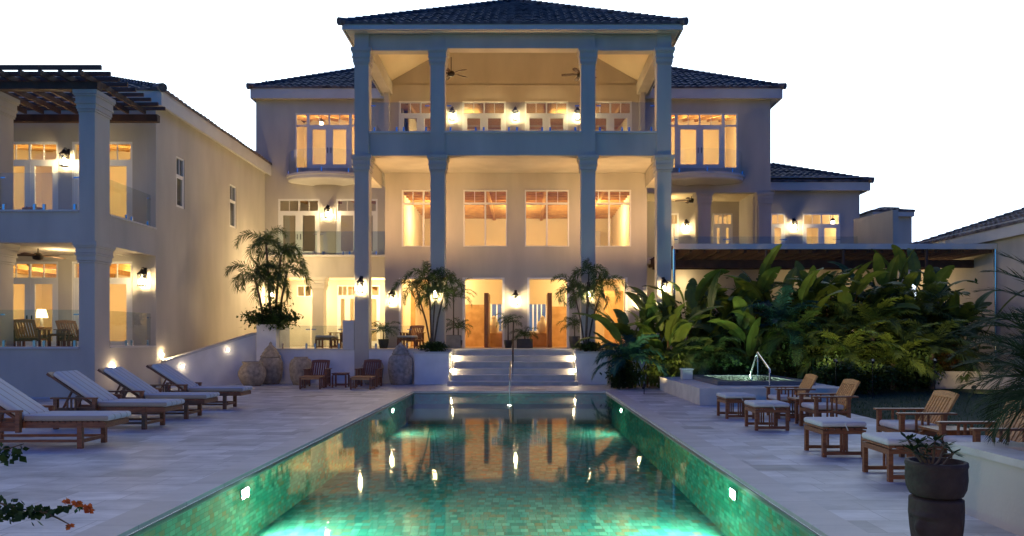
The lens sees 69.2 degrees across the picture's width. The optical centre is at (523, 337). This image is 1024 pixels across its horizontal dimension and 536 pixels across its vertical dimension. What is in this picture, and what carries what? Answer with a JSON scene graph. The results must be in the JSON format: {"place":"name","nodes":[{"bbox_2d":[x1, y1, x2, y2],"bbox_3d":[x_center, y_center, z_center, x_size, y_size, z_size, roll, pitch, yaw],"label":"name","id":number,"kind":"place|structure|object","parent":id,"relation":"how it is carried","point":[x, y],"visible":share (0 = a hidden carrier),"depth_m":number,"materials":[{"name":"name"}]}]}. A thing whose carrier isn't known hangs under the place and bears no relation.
{"place":"outdoors","nodes":[
{"label":"outdoors","id":0,"kind":"place"},
{"bbox_2d":[254,424,725,535],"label":"pool floor","id":1,"kind":"structure","parent":0,"point":[508,480],"depth_m":11.64,"materials":[{"name":"tile"}]},
{"bbox_2d":[140,393,818,535],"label":"pool side wall","id":2,"kind":"structure","parent":1,"relation":"on","point":[278,490],"depth_m":9.82,"materials":[{"name":"tile"}]},
{"bbox_2d":[128,392,819,535],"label":"pool rim","id":3,"kind":"object","parent":2,"relation":"attached to","point":[806,529],"visible":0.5,"depth_m":8.50,"materials":[{"name":"stone"}]},
{"bbox_2d":[406,421,611,423],"bbox_3d":[-0.410,2.190,21.349,5.716,0.420,1.498,0,0,0],"label":"pool shelf","id":4,"kind":"object","parent":1,"relation":"on","point":[523,422],"visible":0.14,"depth_m":20.60,"materials":[{"name":"tile"}]},
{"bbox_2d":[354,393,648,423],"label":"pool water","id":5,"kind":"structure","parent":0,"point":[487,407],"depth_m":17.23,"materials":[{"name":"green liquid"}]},
{"bbox_2d":[0,383,1018,535],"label":"pool deck","id":6,"kind":"structure","parent":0,"point":[124,468],"depth_m":10.23,"materials":[{"name":"stone"}]},
{"bbox_2d":[0,442,94,529],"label":"bougainvillea","id":7,"kind":"object","parent":6,"relation":"on","point":[17,513],"visible":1,"depth_m":4.29,"materials":[{"name":"green plant"}]},
{"bbox_2d":[0,378,130,448],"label":"sun lounger","id":8,"kind":"object","parent":6,"relation":"on","point":[20,409],"visible":1,"depth_m":10.70,"materials":[{"name":"brown wood"}]},
{"bbox_2d":[46,370,184,429],"bbox_3d":[-7.247,1.098,13.227,2.156,1.004,0.840,0,0,2],"label":"sun lounger","id":9,"kind":"object","parent":6,"relation":"on","point":[93,394],"visible":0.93,"depth_m":12.94,"materials":[{"name":"white fabric"}]},
{"bbox_2d":[0,76,271,396],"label":"guest house","id":10,"kind":"structure","parent":6,"relation":"on","point":[173,201],"depth_m":23.22,"materials":[{"name":"paint"}]},
{"bbox_2d":[14,319,51,346],"bbox_3d":[-14.035,-0.084,21.110,0.760,0.868,0.861,0,0,-10],"label":"armchair","id":11,"kind":"object","parent":10,"relation":"on","point":[20,335],"visible":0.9,"depth_m":20.91,"materials":[{"name":"brown wood"}]},
{"bbox_2d":[14,262,57,346],"bbox_3d":[-15.460,-1.013,23.240,1.819,2.726,0.100,0,0,0],"label":"french door","id":12,"kind":"structure","parent":10,"relation":"in","point":[30,283],"depth_m":23.22,"materials":[{"name":"white wood"}]},
{"bbox_2d":[14,142,57,208],"bbox_3d":[-15.460,-4.486,23.240,1.819,3.278,0.100,0,0,0],"label":"french door","id":13,"kind":"structure","parent":10,"relation":"in","point":[30,165],"depth_m":23.22,"materials":[{"name":"white wood"}]},
{"bbox_2d":[53,320,78,346],"bbox_3d":[-13.293,-0.084,21.898,0.861,0.868,0.760,0,0,30],"label":"armchair","id":14,"kind":"object","parent":10,"relation":"on","point":[68,330],"visible":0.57,"depth_m":21.90,"materials":[{"name":"brown wood"}]},
{"bbox_2d":[0,65,165,122],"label":"roof pergola","id":15,"kind":"object","parent":10,"relation":"on","point":[19,87],"visible":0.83,"depth_m":20.92,"materials":[{"name":"brown wood"}]},
{"bbox_2d":[72,262,131,346],"bbox_3d":[-13.178,-1.013,23.255,1.893,2.726,0.070,0,0,0],"label":"french door","id":16,"kind":"structure","parent":10,"relation":"in","point":[75,281],"depth_m":23.22,"materials":[{"name":"white wood"}]},
{"bbox_2d":[72,142,131,219],"bbox_3d":[-13.178,-4.486,23.255,1.893,3.278,0.070,0,0,0],"label":"french door","id":17,"kind":"structure","parent":10,"relation":"in","point":[75,163],"depth_m":23.22,"materials":[{"name":"white wood"}]},
{"bbox_2d":[97,367,219,418],"bbox_3d":[-7.288,1.098,14.871,2.156,1.004,0.840,0,0,0],"label":"sun lounger","id":18,"kind":"object","parent":6,"relation":"on","point":[130,382],"visible":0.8,"depth_m":14.57,"materials":[{"name":"brown wood"}]},
{"bbox_2d":[146,363,252,408],"bbox_3d":[-7.328,1.098,16.828,2.156,1.004,0.840,0,0,-1],"label":"sun lounger","id":19,"kind":"object","parent":6,"relation":"on","point":[176,378],"visible":0.84,"depth_m":16.53,"materials":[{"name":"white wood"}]},
{"bbox_2d":[161,332,255,387],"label":"ramp wall","id":20,"kind":"structure","parent":6,"relation":"on","point":[214,364],"depth_m":24.82,"materials":[{"name":"white paint"}]},
{"bbox_2d":[238,361,265,385],"bbox_3d":[-8.993,1.200,24.605,0.886,0.800,0.886,0,0,0],"label":"stone urn","id":21,"kind":"object","parent":6,"relation":"on","point":[251,373],"visible":0.99,"depth_m":24.29,"materials":[{"name":"beige stone"}]},
{"bbox_2d":[259,342,282,384],"bbox_3d":[-8.695,0.870,25.499,0.820,1.460,0.820,0,0,0],"label":"lidded urn","id":22,"kind":"object","parent":6,"relation":"on","point":[271,359],"visible":0.94,"depth_m":25.23,"materials":[{"name":"stone"}]},
{"bbox_2d":[256,324,289,360],"bbox_3d":[-8.982,0.557,26.650,0.684,2.086,1.500,0,0,0],"label":"planter box","id":23,"kind":"object","parent":6,"relation":"on","point":[274,336],"visible":0.39,"depth_m":25.90,"materials":[{"name":"paint"}]},
{"bbox_2d":[223,225,312,313],"bbox_3d":[-8.923,-2.206,26.211,3.233,3.531,2.456,0,0,0],"label":"clump palm","id":24,"kind":"object","parent":23,"relation":"in","point":[274,278],"visible":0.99,"depth_m":26.12,"materials":[{"name":"green plant"}]},
{"bbox_2d":[236,296,303,330],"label":"leafy shrub","id":25,"kind":"object","parent":23,"relation":"in","point":[280,318],"visible":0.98,"depth_m":25.90,"materials":[{"name":"green plant"}]},
{"bbox_2d":[289,357,311,384],"bbox_3d":[-7.563,1.130,25.199,0.768,0.940,0.769,0,0,0],"label":"stone urn","id":26,"kind":"object","parent":6,"relation":"on","point":[297,365],"visible":0.84,"depth_m":24.89,"materials":[{"name":"beige stone"}]},
{"bbox_2d":[303,360,331,386],"bbox_3d":[-6.683,1.166,24.145,0.760,0.868,0.861,0,0,-2],"label":"armchair","id":27,"kind":"object","parent":6,"relation":"on","point":[326,372],"visible":0.75,"depth_m":24.32,"materials":[{"name":"brown wood"}]},
{"bbox_2d":[354,359,383,386],"bbox_3d":[-5.039,1.166,24.295,0.760,0.868,0.861,0,0,4],"label":"armchair","id":28,"kind":"object","parent":6,"relation":"on","point":[377,374],"visible":0.81,"depth_m":24.45,"materials":[{"name":"brown wood"}]},
{"bbox_2d":[388,342,412,384],"bbox_3d":[-4.189,0.875,25.296,0.857,1.450,0.855,0,0,0],"label":"lidded urn","id":29,"kind":"object","parent":6,"relation":"on","point":[400,366],"visible":1,"depth_m":24.99,"materials":[{"name":"grey stone"}]},
{"bbox_2d":[413,351,451,383],"bbox_3d":[-3.137,1.043,25.639,1.254,1.114,0.757,0,0,0],"label":"planter box","id":30,"kind":"object","parent":6,"relation":"on","point":[432,367],"visible":0.96,"depth_m":25.30,"materials":[{"name":"paint"}]},
{"bbox_2d":[391,260,467,348],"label":"slender palm","id":31,"kind":"object","parent":30,"relation":"in","point":[428,289],"visible":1,"depth_m":25.45,"materials":[{"name":"green plant"}]},
{"bbox_2d":[73,390,872,535],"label":"pool coping","id":32,"kind":"object","parent":6,"relation":"on","point":[816,518],"visible":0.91,"depth_m":8.27,"materials":[{"name":"stone"}]},
{"bbox_2d":[277,320,671,384],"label":"terrace","id":33,"kind":"structure","parent":6,"relation":"on","point":[531,366],"depth_m":26.02,"materials":[{"name":"stone"}]},
{"bbox_2d":[573,351,606,383],"bbox_3d":[2.317,1.043,25.639,1.153,1.114,0.757,0,0,0],"label":"planter box","id":34,"kind":"object","parent":6,"relation":"on","point":[584,366],"visible":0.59,"depth_m":25.30,"materials":[{"name":"paint"}]},
{"bbox_2d":[550,257,627,351],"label":"slender palm","id":35,"kind":"object","parent":34,"relation":"in","point":[579,286],"visible":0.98,"depth_m":25.45,"materials":[{"name":"green plant"}]},
{"bbox_2d":[572,299,669,387],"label":"banana plant","id":36,"kind":"object","parent":6,"relation":"on","point":[610,327],"visible":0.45,"depth_m":23.92,"materials":[{"name":"green plant"}]},
{"bbox_2d":[599,354,644,388],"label":"garden shrub","id":37,"kind":"object","parent":6,"relation":"on","point":[631,376],"visible":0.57,"depth_m":23.09,"materials":[{"name":"green plant"}]},
{"bbox_2d":[591,334,668,387],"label":"feather palm","id":38,"kind":"object","parent":6,"relation":"on","point":[632,348],"visible":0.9,"depth_m":23.09,"materials":[{"name":"green plant"}]},
{"bbox_2d":[620,303,693,387],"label":"banana plant","id":39,"kind":"object","parent":6,"relation":"on","point":[655,343],"visible":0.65,"depth_m":23.41,"materials":[{"name":"green plant"}]},
{"bbox_2d":[591,286,723,385],"bbox_3d":[4.215,-0.076,24.390,3.838,3.371,3.402,0,0,0],"label":"banana plant","id":40,"kind":"object","parent":6,"relation":"on","point":[626,329],"visible":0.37,"depth_m":24.12,"materials":[{"name":"green plant"}]},
{"bbox_2d":[640,354,684,386],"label":"garden shrub","id":41,"kind":"object","parent":6,"relation":"on","point":[655,375],"visible":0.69,"depth_m":23.03,"materials":[{"name":"green plant"}]},
{"bbox_2d":[623,286,731,374],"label":"banana plant","id":42,"kind":"object","parent":6,"relation":"on","point":[681,332],"visible":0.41,"depth_m":24.11,"materials":[{"name":"green plant"}]},
{"bbox_2d":[652,345,717,376],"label":"feather palm","id":43,"kind":"object","parent":6,"relation":"on","point":[682,353],"visible":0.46,"depth_m":23.05,"materials":[{"name":"green plant"}]},
{"bbox_2d":[644,270,737,374],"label":"banana plant","id":44,"kind":"object","parent":6,"relation":"on","point":[711,297],"visible":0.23,"depth_m":24.75,"materials":[{"name":"green plant"}]},
{"bbox_2d":[656,269,757,356],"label":"banana plant","id":45,"kind":"object","parent":6,"relation":"on","point":[695,292],"visible":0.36,"depth_m":25.28,"materials":[{"name":"green plant"}]},
{"bbox_2d":[674,336,746,374],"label":"feather palm","id":46,"kind":"object","parent":6,"relation":"on","point":[710,347],"visible":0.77,"depth_m":22.93,"materials":[{"name":"green plant"}]},
{"bbox_2d":[716,392,755,418],"bbox_3d":[4.260,1.363,14.895,0.620,0.475,0.682,0,0,-1],"label":"ottoman","id":47,"kind":"object","parent":6,"relation":"on","point":[729,399],"visible":0.94,"depth_m":14.61,"materials":[{"name":"brown wood"}]},
{"bbox_2d":[660,352,838,404],"bbox_3d":[5.925,1.204,19.838,3.550,1.692,5.524,0,0,0],"label":"hot tub","id":48,"kind":"object","parent":6,"relation":"on","point":[700,389],"visible":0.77,"depth_m":18.55,"materials":[{"name":"stone"}]},
{"bbox_2d":[744,400,789,430],"bbox_3d":[4.270,1.363,13.035,0.620,0.475,0.682,0,0,1],"label":"ottoman","id":49,"kind":"object","parent":6,"relation":"on","point":[775,407],"visible":1,"depth_m":12.74,"materials":[{"name":"fabric"}]},
{"bbox_2d":[765,374,817,418],"bbox_3d":[5.396,1.166,14.932,0.861,0.868,0.760,0,0,1],"label":"armchair","id":50,"kind":"object","parent":6,"relation":"on","point":[807,383],"visible":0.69,"depth_m":14.84,"materials":[{"name":"brown wood"}]},
{"bbox_2d":[797,379,859,425],"bbox_3d":[5.396,1.166,13.096,0.861,0.868,0.760,0,0,-1],"label":"armchair","id":51,"kind":"object","parent":6,"relation":"on","point":[841,398],"visible":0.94,"depth_m":12.91,"materials":[{"name":"brown wood"}]},
{"bbox_2d":[804,417,866,456],"bbox_3d":[4.280,1.363,10.212,0.620,0.475,0.682,0,0,-1],"label":"ottoman","id":52,"kind":"object","parent":6,"relation":"on","point":[843,427],"visible":0.98,"depth_m":9.91,"materials":[{"name":"fabric"}]},
{"bbox_2d":[862,432,941,481],"bbox_3d":[4.330,1.363,8.519,0.620,0.475,0.682,0,0,0],"label":"ottoman","id":53,"kind":"object","parent":6,"relation":"on","point":[887,441],"visible":0.59,"depth_m":8.40,"materials":[{"name":"wood"}]},
{"bbox_2d":[873,390,958,457],"bbox_3d":[5.436,1.166,10.252,0.861,0.868,0.760,0,0,1],"label":"armchair","id":54,"kind":"object","parent":6,"relation":"on","point":[939,405],"visible":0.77,"depth_m":10.15,"materials":[{"name":"brown wood"}]},
{"bbox_2d":[904,456,968,535],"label":"head planter","id":55,"kind":"object","parent":6,"relation":"on","point":[936,504],"visible":0.99,"depth_m":5.35,"materials":[{"name":"stone"}]},
{"bbox_2d":[899,431,963,464],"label":"bare stem plant","id":56,"kind":"object","parent":55,"relation":"on","point":[920,455],"visible":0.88,"depth_m":5.47,"materials":[{"name":"green plant"}]},
{"bbox_2d":[935,400,1023,457],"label":"armchair","id":57,"kind":"object","parent":6,"relation":"on","point":[1013,436],"visible":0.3,"depth_m":8.63,"materials":[{"name":"brown wood"}]},
{"bbox_2d":[947,442,1023,535],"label":"raised bed wall","id":58,"kind":"structure","parent":6,"relation":"on","point":[994,495],"depth_m":6.33,"materials":[{"name":"paint"}]},
{"bbox_2d":[950,305,1023,444],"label":"needle palm","id":59,"kind":"object","parent":58,"relation":"on","point":[1017,395],"visible":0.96,"depth_m":6.83,"materials":[{"name":"green plant"}]},
{"bbox_2d":[860,207,914,366],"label":"stair tower","id":60,"kind":"structure","parent":0,"point":[905,216],"depth_m":36.50,"materials":[{"name":"paint"}]},
{"bbox_2d":[774,373,1016,434],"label":"lawn","id":61,"kind":"structure","parent":0,"point":[913,399],"depth_m":18.12,"materials":[{"name":"green plant"}]},
{"bbox_2d":[691,296,785,362],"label":"banana plant","id":62,"kind":"object","parent":61,"relation":"on","point":[752,342],"visible":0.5,"depth_m":23.54,"materials":[{"name":"green plant"}]},
{"bbox_2d":[699,290,827,371],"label":"banana plant","id":63,"kind":"object","parent":61,"relation":"on","point":[734,329],"visible":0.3,"depth_m":23.62,"materials":[{"name":"green plant"}]},
{"bbox_2d":[707,244,822,372],"bbox_3d":[8.262,-0.748,25.598,4.029,4.711,3.566,0,0,0],"label":"banana plant","id":64,"kind":"object","parent":61,"relation":"on","point":[767,276],"visible":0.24,"depth_m":24.92,"materials":[{"name":"green plant"}]},
{"bbox_2d":[704,267,838,374],"bbox_3d":[8.537,-0.434,25.051,4.444,4.087,3.975,0,0,-12],"label":"banana plant","id":65,"kind":"object","parent":61,"relation":"on","point":[792,273],"visible":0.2,"depth_m":24.84,"materials":[{"name":"green plant"}]},
{"bbox_2d":[726,285,829,370],"bbox_3d":[8.230,-0.009,23.966,3.048,3.219,3.075,0,0,0],"label":"feather palm","id":66,"kind":"object","parent":61,"relation":"on","point":[771,319],"visible":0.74,"depth_m":23.48,"materials":[{"name":"green plant"}]},
{"bbox_2d":[715,268,841,376],"bbox_3d":[8.221,-0.266,24.358,3.844,3.750,4.949,0,0,0],"label":"banana plant","id":67,"kind":"object","parent":61,"relation":"on","point":[807,282],"visible":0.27,"depth_m":23.55,"materials":[{"name":"green plant"}]},
{"bbox_2d":[753,336,828,380],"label":"garden shrub","id":68,"kind":"object","parent":61,"relation":"on","point":[780,365],"visible":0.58,"depth_m":22.79,"materials":[{"name":"green plant"}]},
{"bbox_2d":[734,260,863,373],"bbox_3d":[9.489,-0.577,25.424,4.328,4.371,4.632,0,0,-21],"label":"banana plant","id":69,"kind":"object","parent":61,"relation":"on","point":[827,278],"visible":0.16,"depth_m":24.27,"materials":[{"name":"green plant"}]},
{"bbox_2d":[750,305,854,378],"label":"feather palm","id":70,"kind":"object","parent":61,"relation":"on","point":[797,327],"visible":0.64,"depth_m":22.83,"materials":[{"name":"green plant"}]},
{"bbox_2d":[769,268,868,375],"bbox_3d":[9.857,-0.358,24.910,3.865,3.917,3.377,0,0,0],"label":"feather palm","id":71,"kind":"object","parent":61,"relation":"on","point":[825,294],"visible":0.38,"depth_m":24.23,"materials":[{"name":"green plant"}]},
{"bbox_2d":[649,244,996,371],"bbox_3d":[11.350,-0.911,30.475,11.839,5.023,6.950,0,0,0],"label":"garden pergola","id":72,"kind":"object","parent":61,"relation":"on","point":[726,256],"visible":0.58,"depth_m":28.16,"materials":[{"name":"brown wood"}]},
{"bbox_2d":[808,350,864,392],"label":"garden shrub","id":73,"kind":"object","parent":61,"relation":"on","point":[845,369],"visible":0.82,"depth_m":20.43,"materials":[{"name":"green plant"}]},
{"bbox_2d":[772,261,902,384],"bbox_3d":[10.395,-0.407,25.383,3.818,4.032,4.223,0,0,10],"label":"banana plant","id":74,"kind":"object","parent":61,"relation":"on","point":[860,287],"visible":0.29,"depth_m":24.04,"materials":[{"name":"green plant"}]},
{"bbox_2d":[786,320,909,386],"bbox_3d":[9.672,0.541,22.584,3.483,2.129,3.221,0,0,0],"label":"feather palm","id":75,"kind":"object","parent":61,"relation":"on","point":[830,346],"visible":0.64,"depth_m":22.21,"materials":[{"name":"green plant"}]},
{"bbox_2d":[832,357,901,393],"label":"garden shrub","id":76,"kind":"object","parent":61,"relation":"on","point":[866,382],"visible":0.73,"depth_m":20.72,"materials":[{"name":"green plant"}]},
{"bbox_2d":[818,281,919,384],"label":"banana plant","id":77,"kind":"object","parent":61,"relation":"on","point":[844,296],"visible":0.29,"depth_m":23.70,"materials":[{"name":"green plant"}]},
{"bbox_2d":[819,296,929,379],"bbox_3d":[11.000,0.168,23.499,3.447,2.864,2.995,0,0,26],"label":"feather palm","id":78,"kind":"object","parent":61,"relation":"on","point":[864,318],"visible":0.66,"depth_m":23.29,"materials":[{"name":"green plant"}]},
{"bbox_2d":[854,210,897,304],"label":"stair wall","id":79,"kind":"structure","parent":61,"relation":"on","point":[880,228],"depth_m":30.86,"materials":[{"name":"paint"}]},
{"bbox_2d":[829,283,942,356],"bbox_3d":[11.870,-0.104,24.621,3.541,3.407,3.261,0,0,25],"label":"feather palm","id":80,"kind":"object","parent":61,"relation":"on","point":[870,299],"visible":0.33,"depth_m":23.97,"materials":[{"name":"green plant"}]},
{"bbox_2d":[841,322,956,389],"bbox_3d":[11.103,0.621,22.498,3.328,2.171,2.994,0,0,0],"label":"feather palm","id":81,"kind":"object","parent":61,"relation":"on","point":[893,352],"visible":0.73,"depth_m":22.07,"materials":[{"name":"green plant"}]},
{"bbox_2d":[827,248,977,383],"bbox_3d":[12.804,-0.681,24.535,4.827,4.581,2.943,0,0,15],"label":"banana plant","id":82,"kind":"object","parent":61,"relation":"on","point":[891,270],"visible":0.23,"depth_m":24.81,"materials":[{"name":"green plant"}]},
{"bbox_2d":[882,347,945,391],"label":"garden shrub","id":83,"kind":"object","parent":61,"relation":"on","point":[903,375],"visible":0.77,"depth_m":21.58,"materials":[{"name":"green plant"}]},
{"bbox_2d":[848,244,991,383],"bbox_3d":[13.885,-0.760,25.873,3.712,4.740,3.675,0,0,-41],"label":"banana plant","id":84,"kind":"object","parent":61,"relation":"on","point":[929,276],"visible":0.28,"depth_m":25.07,"materials":[{"name":"green plant"}]},
{"bbox_2d":[859,281,986,385],"bbox_3d":[12.961,-0.083,24.485,3.651,3.365,3.383,0,0,-24],"label":"feather palm","id":85,"kind":"object","parent":61,"relation":"on","point":[924,306],"visible":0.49,"depth_m":23.70,"materials":[{"name":"green plant"}]},
{"bbox_2d":[881,318,985,388],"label":"feather palm","id":86,"kind":"object","parent":61,"relation":"on","point":[936,341],"visible":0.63,"depth_m":22.43,"materials":[{"name":"green plant"}]},
{"bbox_2d":[904,304,1009,369],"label":"feather palm","id":87,"kind":"object","parent":61,"relation":"on","point":[971,330],"visible":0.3,"depth_m":23.80,"materials":[{"name":"green plant"}]},
{"bbox_2d":[921,341,1004,383],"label":"feather palm","id":88,"kind":"object","parent":61,"relation":"on","point":[960,367],"visible":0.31,"depth_m":23.11,"materials":[{"name":"green plant"}]},
{"bbox_2d":[916,290,1023,370],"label":"banana plant","id":89,"kind":"object","parent":61,"relation":"on","point":[954,300],"visible":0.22,"depth_m":23.79,"materials":[{"name":"green plant"}]},
{"bbox_2d":[935,371,1023,389],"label":"garden wall","id":90,"kind":"structure","parent":61,"relation":"on","point":[948,381],"depth_m":22.93,"materials":[{"name":"paint"}]},
{"bbox_2d":[946,251,1023,427],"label":"needle palm","id":91,"kind":"object","parent":61,"relation":"on","point":[985,320],"visible":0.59,"depth_m":9.73,"materials":[{"name":"green plant"}]},
{"bbox_2d":[908,207,1023,371],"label":"garden house","id":92,"kind":"structure","parent":0,"point":[1004,232],"depth_m":27.36,"materials":[{"name":"paint"}]},
{"label":"ground","id":93,"kind":"structure","parent":0,"visible":0},
{"bbox_2d":[246,0,898,382],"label":"villa","id":94,"kind":"object","parent":93,"relation":"on","point":[394,168],"visible":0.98,"depth_m":31.00,"materials":[{"name":"paint"}]},
{"bbox_2d":[278,199,319,254],"bbox_3d":[-9.992,-4.917,33.040,1.848,2.495,0.100,0,0,0],"label":"french door","id":95,"kind":"structure","parent":94,"relation":"in","point":[298,214],"depth_m":33.03,"materials":[{"name":"white wood"}]},
{"bbox_2d":[308,113,349,167],"bbox_3d":[-8.646,-8.758,33.040,1.878,2.442,0.100,0,0,0],"label":"french door","id":96,"kind":"structure","parent":94,"relation":"in","point":[329,128],"depth_m":33.03,"materials":[{"name":"white wood"}]},
{"bbox_2d":[337,285,353,342],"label":"french door","id":97,"kind":"structure","parent":94,"relation":"in","point":[347,297],"depth_m":35.51,"materials":[{"name":"white wood"}]},
{"bbox_2d":[336,199,377,254],"bbox_3d":[-7.418,-4.917,33.055,1.848,2.495,0.070,0,0,0],"label":"french door","id":98,"kind":"structure","parent":94,"relation":"in","point":[338,213],"depth_m":33.03,"materials":[{"name":"white wood"}]},
{"bbox_2d":[399,101,429,130],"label":"french door","id":99,"kind":"structure","parent":94,"relation":"in","point":[420,117],"depth_m":30.98,"materials":[{"name":"white wood"}]},
{"bbox_2d":[462,101,505,130],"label":"french door","id":100,"kind":"structure","parent":94,"relation":"in","point":[483,117],"depth_m":30.98,"materials":[{"name":"white wood"}]},
{"bbox_2d":[463,190,506,246],"bbox_3d":[-1.486,-4.625,28.830,1.705,2.200,0.120,0,0,0],"label":"window","id":101,"kind":"structure","parent":94,"relation":"in","point":[464,191],"depth_m":28.77,"materials":[{"name":"white wood"}]},
{"bbox_2d":[525,101,567,130],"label":"french door","id":102,"kind":"structure","parent":94,"relation":"in","point":[546,117],"depth_m":30.98,"materials":[{"name":"white wood"}]},
{"bbox_2d":[525,190,568,246],"bbox_3d":[0.904,-4.625,28.830,1.716,2.200,0.120,0,0,0],"label":"window","id":103,"kind":"structure","parent":94,"relation":"in","point":[546,191],"depth_m":28.77,"materials":[{"name":"white wood"}]},
{"bbox_2d":[595,190,630,246],"bbox_3d":[3.318,-4.625,28.830,1.705,2.200,0.120,0,0,0],"label":"window","id":104,"kind":"structure","parent":94,"relation":"in","point":[598,191],"depth_m":28.77,"materials":[{"name":"white wood"}]},
{"bbox_2d":[595,101,631,130],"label":"french door","id":105,"kind":"structure","parent":94,"relation":"in","point":[609,117],"depth_m":30.98,"materials":[{"name":"white wood"}]},
{"bbox_2d":[676,113,722,167],"bbox_3d":[7.841,-8.758,33.040,2.091,2.442,0.100,0,0,0],"label":"french door","id":106,"kind":"structure","parent":94,"relation":"in","point":[699,128],"depth_m":33.03,"materials":[{"name":"white wood"}]},
{"bbox_2d":[713,213,732,243],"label":"french door","id":107,"kind":"structure","parent":94,"relation":"in","point":[722,227],"depth_m":35.48,"materials":[{"name":"white wood"}]},
{"bbox_2d":[803,213,839,243],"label":"french door","id":108,"kind":"structure","parent":94,"relation":"in","point":[821,227],"depth_m":35.48,"materials":[{"name":"white wood"}]},
{"bbox_2d":[697,353,774,374],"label":"garden shrub","id":109,"kind":"object","parent":93,"relation":"on","point":[726,367],"visible":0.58,"depth_m":22.72,"materials":[{"name":"green plant"}]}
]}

